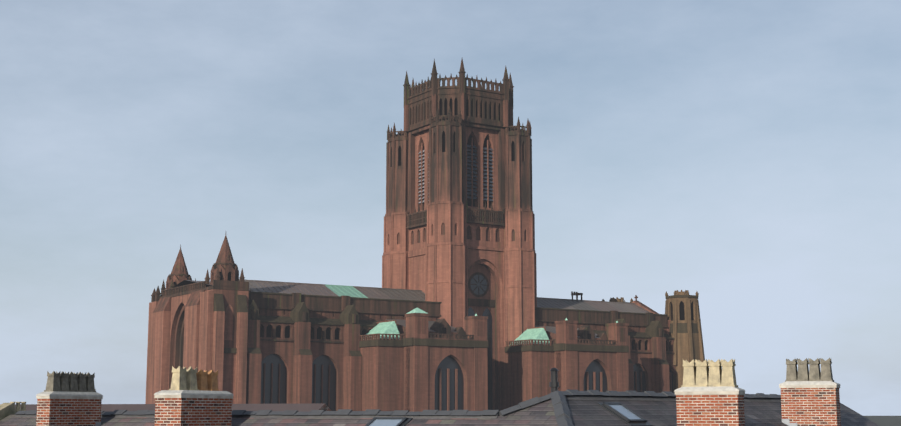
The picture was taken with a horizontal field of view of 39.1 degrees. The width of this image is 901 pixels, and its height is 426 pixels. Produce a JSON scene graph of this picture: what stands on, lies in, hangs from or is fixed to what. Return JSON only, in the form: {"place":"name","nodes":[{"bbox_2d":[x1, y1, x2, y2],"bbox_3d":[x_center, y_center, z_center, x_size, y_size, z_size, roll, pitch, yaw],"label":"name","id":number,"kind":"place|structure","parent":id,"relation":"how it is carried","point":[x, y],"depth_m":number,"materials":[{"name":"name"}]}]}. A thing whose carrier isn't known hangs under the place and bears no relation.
{"place":"outdoors","nodes":[
{"label":"outdoors","id":0,"kind":"place"},
{"bbox_2d":[0,0,900,415],"label":"sky","id":1,"kind":"structure","parent":0,"point":[743,155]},
{"bbox_2d":[864,416,900,425],"bbox_3d":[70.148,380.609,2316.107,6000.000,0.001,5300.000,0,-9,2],"label":"ground","id":2,"kind":"structure","parent":0,"point":[887,420],"depth_m":2485.17,"materials":[{"name":"grey"}]},
{"bbox_2d":[0,389,331,412],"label":"terrace roofs","id":3,"kind":"structure","parent":2,"relation":"on","point":[24,406],"depth_m":86.74,"materials":[{"name":"tile"}]},
{"bbox_2d":[145,59,704,411],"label":"cathedral","id":4,"kind":"structure","parent":2,"relation":"on","point":[454,312],"depth_m":283.09,"materials":[{"name":"red stone"}]},
{"bbox_2d":[0,358,879,425],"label":"roofs","id":5,"kind":"structure","parent":2,"relation":"on","point":[709,393],"depth_m":35.11,"materials":[{"name":"tile"}]}
]}

